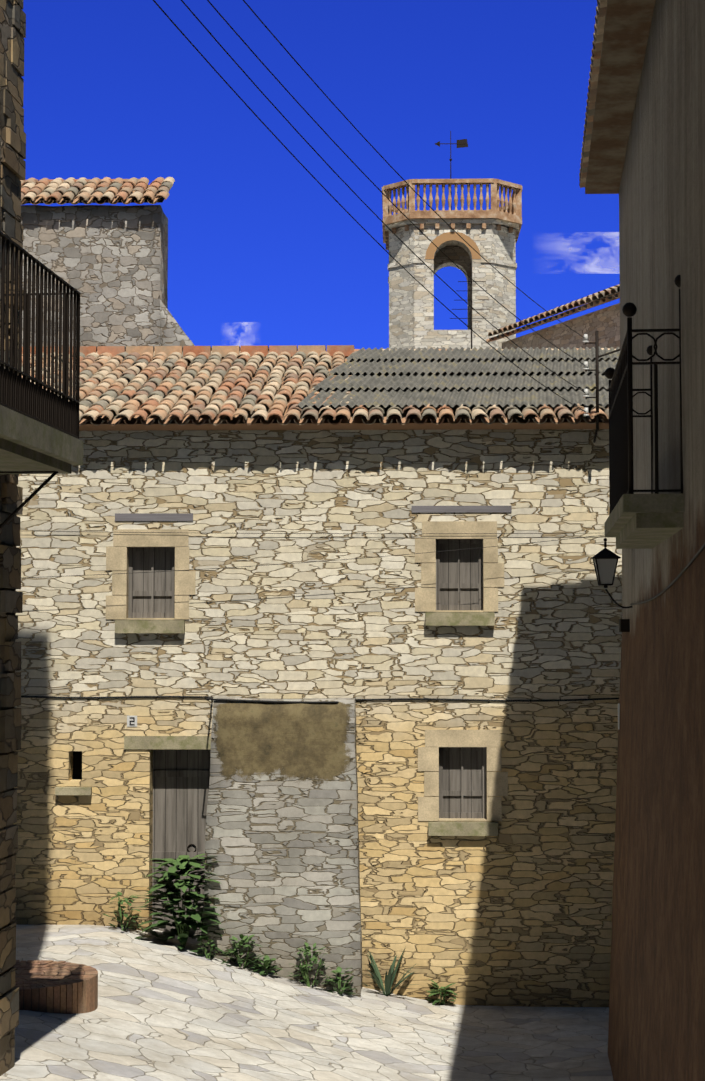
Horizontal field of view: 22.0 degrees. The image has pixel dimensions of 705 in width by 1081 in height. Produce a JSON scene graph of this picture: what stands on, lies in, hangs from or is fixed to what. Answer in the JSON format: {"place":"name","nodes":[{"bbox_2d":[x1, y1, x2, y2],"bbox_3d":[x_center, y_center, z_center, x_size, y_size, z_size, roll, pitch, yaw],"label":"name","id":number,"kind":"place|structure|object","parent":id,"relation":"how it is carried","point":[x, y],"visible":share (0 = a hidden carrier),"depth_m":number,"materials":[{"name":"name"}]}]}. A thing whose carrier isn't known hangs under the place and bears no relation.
{"place":"outdoors","nodes":[
{"label":"outdoors","id":0,"kind":"place"},
{"bbox_2d":[221,322,259,345],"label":"cloud","id":1,"kind":"structure","parent":0,"point":[241,335],"depth_m":892.53,"materials":[{"name":"white"}]},
{"bbox_2d":[0,925,612,1080],"bbox_3d":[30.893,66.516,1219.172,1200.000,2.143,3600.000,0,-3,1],"label":"ground","id":2,"kind":"structure","parent":0,"point":[167,1011],"depth_m":17.86,"materials":[{"name":"grey stone"}]},
{"bbox_2d":[0,0,20,996],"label":"stone blocks","id":3,"kind":"structure","parent":2,"relation":"on","point":[5,26],"depth_m":13.65,"materials":[{"name":"brown stone"}]},
{"bbox_2d":[0,0,25,1075],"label":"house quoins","id":4,"kind":"object","parent":3,"relation":"attached to","point":[13,151],"visible":0.6,"depth_m":13.73,"materials":[{"name":"brown stone"}]},
{"bbox_2d":[0,405,82,473],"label":"balcony slab","id":5,"kind":"structure","parent":3,"relation":"attached to","point":[28,443],"depth_m":12.46,"materials":[{"name":"concrete"}]},
{"bbox_2d":[0,231,79,528],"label":"balcony railing","id":6,"kind":"object","parent":5,"relation":"on","point":[25,396],"visible":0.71,"depth_m":12.53,"materials":[{"name":"black metal"}]},
{"bbox_2d":[17,968,84,1010],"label":"bench joints","id":7,"kind":"object","parent":2,"relation":"on","point":[31,997],"visible":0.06,"depth_m":15.80,"materials":[{"name":"brown"}]},
{"bbox_2d":[12,960,97,1013],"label":"brick platform","id":8,"kind":"structure","parent":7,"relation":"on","point":[58,987],"depth_m":16.15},
{"bbox_2d":[104,892,142,930],"bbox_3d":[-2.639,4.335,21.004,0.402,0.484,0.468,2,-4,-35],"label":"plant","id":9,"kind":"object","parent":2,"relation":"on","point":[120,901],"visible":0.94,"depth_m":21.02,"materials":[{"name":"green plant"}]},
{"bbox_2d":[135,853,223,951],"bbox_3d":[-1.897,4.152,20.707,1.252,1.110,0.955,0,-3,1],"label":"bush","id":10,"kind":"object","parent":2,"relation":"on","point":[172,894],"visible":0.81,"depth_m":20.59,"materials":[{"name":"green plant"}]},
{"bbox_2d":[196,939,223,960],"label":"small plant","id":11,"kind":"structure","parent":2,"relation":"on","point":[205,950],"depth_m":20.37,"materials":[{"name":"green plant"}]},
{"bbox_2d":[221,934,264,970],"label":"small plant","id":12,"kind":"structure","parent":2,"relation":"on","point":[241,942],"depth_m":20.35,"materials":[{"name":"green plant"}]},
{"bbox_2d":[248,955,281,975],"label":"small plant","id":13,"kind":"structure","parent":2,"relation":"on","point":[267,961],"depth_m":20.35,"materials":[{"name":"green plant"}]},
{"bbox_2d":[201,698,362,996],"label":"buttress","id":14,"kind":"structure","parent":2,"relation":"on","point":[282,840],"depth_m":20.59,"materials":[{"name":"grey stone"}]},
{"bbox_2d":[286,942,332,987],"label":"small plant","id":15,"kind":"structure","parent":2,"relation":"on","point":[303,975],"depth_m":20.30,"materials":[{"name":"green plant"}]},
{"bbox_2d":[13,429,621,1006],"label":"house walls","id":16,"kind":"structure","parent":2,"relation":"on","point":[517,911],"depth_m":21.34,"materials":[{"name":"stone"}]},
{"bbox_2d":[73,751,81,778],"bbox_3d":[-3.262,2.677,21.651,0.160,0.350,0.001,0,-3,1],"label":"hole","id":17,"kind":"object","parent":16,"relation":"attached to","point":[77,764],"visible":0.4,"depth_m":21.65,"materials":[{"name":"black"}]},
{"bbox_2d":[18,205,244,423],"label":"house walls","id":18,"kind":"structure","parent":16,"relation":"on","point":[109,263],"depth_m":27.74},
{"bbox_2d":[21,185,169,202],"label":"roof tiles","id":19,"kind":"object","parent":18,"relation":"on","point":[102,199],"visible":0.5,"depth_m":27.87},
{"bbox_2d":[20,177,174,204],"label":"house roof","id":20,"kind":"structure","parent":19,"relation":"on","point":[105,185],"depth_m":28.15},
{"bbox_2d":[127,716,136,726],"bbox_3d":[-2.600,2.131,21.360,0.120,0.130,0.008,0,-3,1],"label":"number plate","id":21,"kind":"object","parent":16,"relation":"attached to","point":[129,720],"visible":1,"depth_m":21.36,"materials":[{"name":"white ceramic"}]},
{"bbox_2d":[124,736,210,748],"bbox_3d":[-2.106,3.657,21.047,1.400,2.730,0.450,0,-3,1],"label":"door lintel","id":22,"kind":"structure","parent":16,"relation":"attached to","point":[167,742],"depth_m":21.32,"materials":[{"name":"stone"}]},
{"bbox_2d":[55,612,497,835],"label":"sills","id":23,"kind":"structure","parent":16,"relation":"attached to","point":[431,619],"depth_m":21.24,"materials":[{"name":"stone"}]},
{"bbox_2d":[106,521,507,820],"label":"window surrounds","id":24,"kind":"object","parent":16,"relation":"attached to","point":[117,558],"visible":0.94,"depth_m":21.35,"materials":[{"name":"stone"}]},
{"bbox_2d":[128,539,486,938],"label":"shutters and door","id":25,"kind":"object","parent":16,"relation":"attached to","point":[181,778],"visible":0.5,"depth_m":21.57,"materials":[{"name":"grey wood"}]},
{"bbox_2d":[115,506,511,520],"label":"window lintels","id":26,"kind":"object","parent":16,"relation":"attached to","point":[189,516],"visible":1,"depth_m":21.40,"materials":[{"name":"grey stone"}]},
{"bbox_2d":[21,531,618,702],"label":"facade cables","id":27,"kind":"object","parent":16,"relation":"attached to","point":[209,697],"visible":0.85,"depth_m":21.27,"materials":[{"name":"black metal"}]},
{"bbox_2d":[46,357,615,430],"bbox_3d":[-0.772,-1.870,26.548,16.000,1.640,10.570,0,-3,1],"label":"roof base","id":28,"kind":"object","parent":16,"relation":"on","point":[356,423],"visible":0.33,"depth_m":21.46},
{"bbox_2d":[22,345,615,425],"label":"roof tiles","id":29,"kind":"object","parent":28,"relation":"on","point":[95,403],"visible":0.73,"depth_m":23.34,"materials":[{"name":"ceramic"}]},
{"bbox_2d":[153,0,585,411],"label":"power lines","id":30,"kind":"object","parent":28,"relation":"attached to","point":[365,175],"visible":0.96,"depth_m":13.33,"materials":[{"name":"black metal"}]},
{"bbox_2d":[297,347,619,407],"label":"corrugated sheets","id":31,"kind":"object","parent":28,"relation":"on","point":[470,397],"visible":0.58,"depth_m":23.58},
{"bbox_2d":[450,280,486,348],"bbox_3d":[1.911,-3.000,29.052,0.680,2.456,0.552,0,-3,1],"label":"tv aerial","id":32,"kind":"object","parent":28,"relation":"on","point":[471,281],"visible":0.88,"depth_m":29.05,"materials":[{"name":"black metal"}]},
{"bbox_2d":[583,334,588,416],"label":"insulators","id":33,"kind":"object","parent":28,"relation":"on","point":[586,367],"visible":0.98,"depth_m":21.06,"materials":[{"name":"grey ceramic"}]},
{"bbox_2d":[502,303,619,348],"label":"church walls","id":34,"kind":"structure","parent":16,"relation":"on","point":[604,323],"depth_m":29.91,"materials":[{"name":"stone"}]},
{"bbox_2d":[486,284,619,342],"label":"church roof tiles","id":35,"kind":"object","parent":34,"relation":"on","point":[609,291],"visible":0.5,"depth_m":30.26,"materials":[{"name":"brown ceramic"}]},
{"bbox_2d":[585,331,619,442],"bbox_3d":[2.997,-1.802,21.195,0.494,1.272,0.393,-1,-3,15],"label":"insulator bracket","id":36,"kind":"object","parent":16,"relation":"attached to","point":[597,355],"visible":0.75,"depth_m":21.07,"materials":[{"name":"black metal"}]},
{"bbox_2d":[322,966,356,994],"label":"small plant","id":37,"kind":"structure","parent":2,"relation":"on","point":[339,970],"depth_m":20.34,"materials":[{"name":"green plant"}]},
{"bbox_2d":[361,949,417,995],"bbox_3d":[0.425,4.991,20.893,0.804,0.534,0.641,0,-3,1],"label":"agave clump","id":38,"kind":"object","parent":2,"relation":"on","point":[389,978],"visible":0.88,"depth_m":20.98,"materials":[{"name":"green plant"}]},
{"bbox_2d":[427,979,457,1004],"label":"small plant","id":39,"kind":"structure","parent":2,"relation":"on","point":[434,984],"depth_m":20.98,"materials":[{"name":"green plant"}]},
{"bbox_2d":[608,0,704,1080],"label":"house walls","id":40,"kind":"structure","parent":2,"relation":"on","point":[656,1030],"depth_m":12.06,"materials":[{"name":"brown paint"}]},
{"bbox_2d":[590,538,631,631],"bbox_3d":[2.394,0.417,16.766,0.410,0.858,0.731,0,-3,1],"label":"street lantern","id":41,"kind":"object","parent":40,"relation":"attached to","point":[606,553],"visible":0.98,"depth_m":16.51,"materials":[{"name":"black metal"}]},
{"bbox_2d":[594,559,616,583],"bbox_3d":[2.312,0.284,16.539,0.192,0.230,0.192,0,-3,1],"label":"lantern glass","id":42,"kind":"object","parent":41,"relation":"attached to","point":[606,568],"visible":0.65,"depth_m":16.46,"materials":[{"name":"grey"}]},
{"bbox_2d":[579,0,655,193],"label":"house eave","id":43,"kind":"object","parent":40,"relation":"attached to","point":[621,33],"visible":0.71,"depth_m":15.21,"materials":[{"name":"brown wood"}]},
{"bbox_2d":[618,703,619,729],"bbox_3d":[2.708,1.776,18.272,0.050,0.260,0.080,0,-3,1],"label":"meter box","id":44,"kind":"object","parent":40,"relation":"attached to","point":[619,716],"visible":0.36,"depth_m":18.25,"materials":[{"name":"grey metal"}]},
{"bbox_2d":[604,493,684,548],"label":"balcony slab","id":45,"kind":"structure","parent":40,"relation":"attached to","point":[642,521],"depth_m":10.94,"materials":[{"name":"concrete"}]},
{"bbox_2d":[605,275,682,513],"bbox_3d":[1.971,-0.876,12.316,0.395,1.340,2.790,0,-3,6],"label":"balcony railing","id":46,"kind":"object","parent":45,"relation":"on","point":[621,416],"visible":0.88,"depth_m":11.37,"materials":[{"name":"black metal"}]},
{"bbox_2d":[630,543,704,604],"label":"cable","id":47,"kind":"object","parent":40,"relation":"attached to","point":[682,571],"visible":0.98,"depth_m":11.20,"materials":[{"name":"black metal"}]},
{"bbox_2d":[22,0,619,350],"label":"sky","id":48,"kind":"structure","parent":0,"point":[113,89],"materials":[{"name":"blue"}]},
{"bbox_2d":[382,214,521,349],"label":"bell tower","id":49,"kind":"structure","parent":0,"point":[491,239],"depth_m":35.70,"materials":[{"name":"stone"}]},
{"bbox_2d":[435,131,467,210],"bbox_3d":[2.022,-7.370,37.029,0.700,2.050,0.052,0,-3,1],"label":"weather vane","id":50,"kind":"object","parent":49,"relation":"on","point":[462,143],"visible":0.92,"depth_m":37.06,"materials":[{"name":"black metal"}]},
{"bbox_2d":[382,178,521,220],"bbox_3d":[2.012,-6.696,36.994,2.810,0.700,2.810,0,-3,1],"label":"balustrade","id":51,"kind":"object","parent":49,"relation":"on","point":[513,206],"visible":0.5,"depth_m":35.66,"materials":[{"name":"stone"}]},
{"bbox_2d":[534,232,619,273],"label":"cloud","id":52,"kind":"structure","parent":0,"point":[598,258],"depth_m":880.59,"materials":[{"name":"white"}]},
{"bbox_2d":[560,292,619,314],"bbox_3d":[4.993,-4.336,30.385,3.157,1.263,6.173,1,-3,-21],"label":"roof eave","id":53,"kind":"object","parent":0,"point":[594,301],"depth_m":32.38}
]}

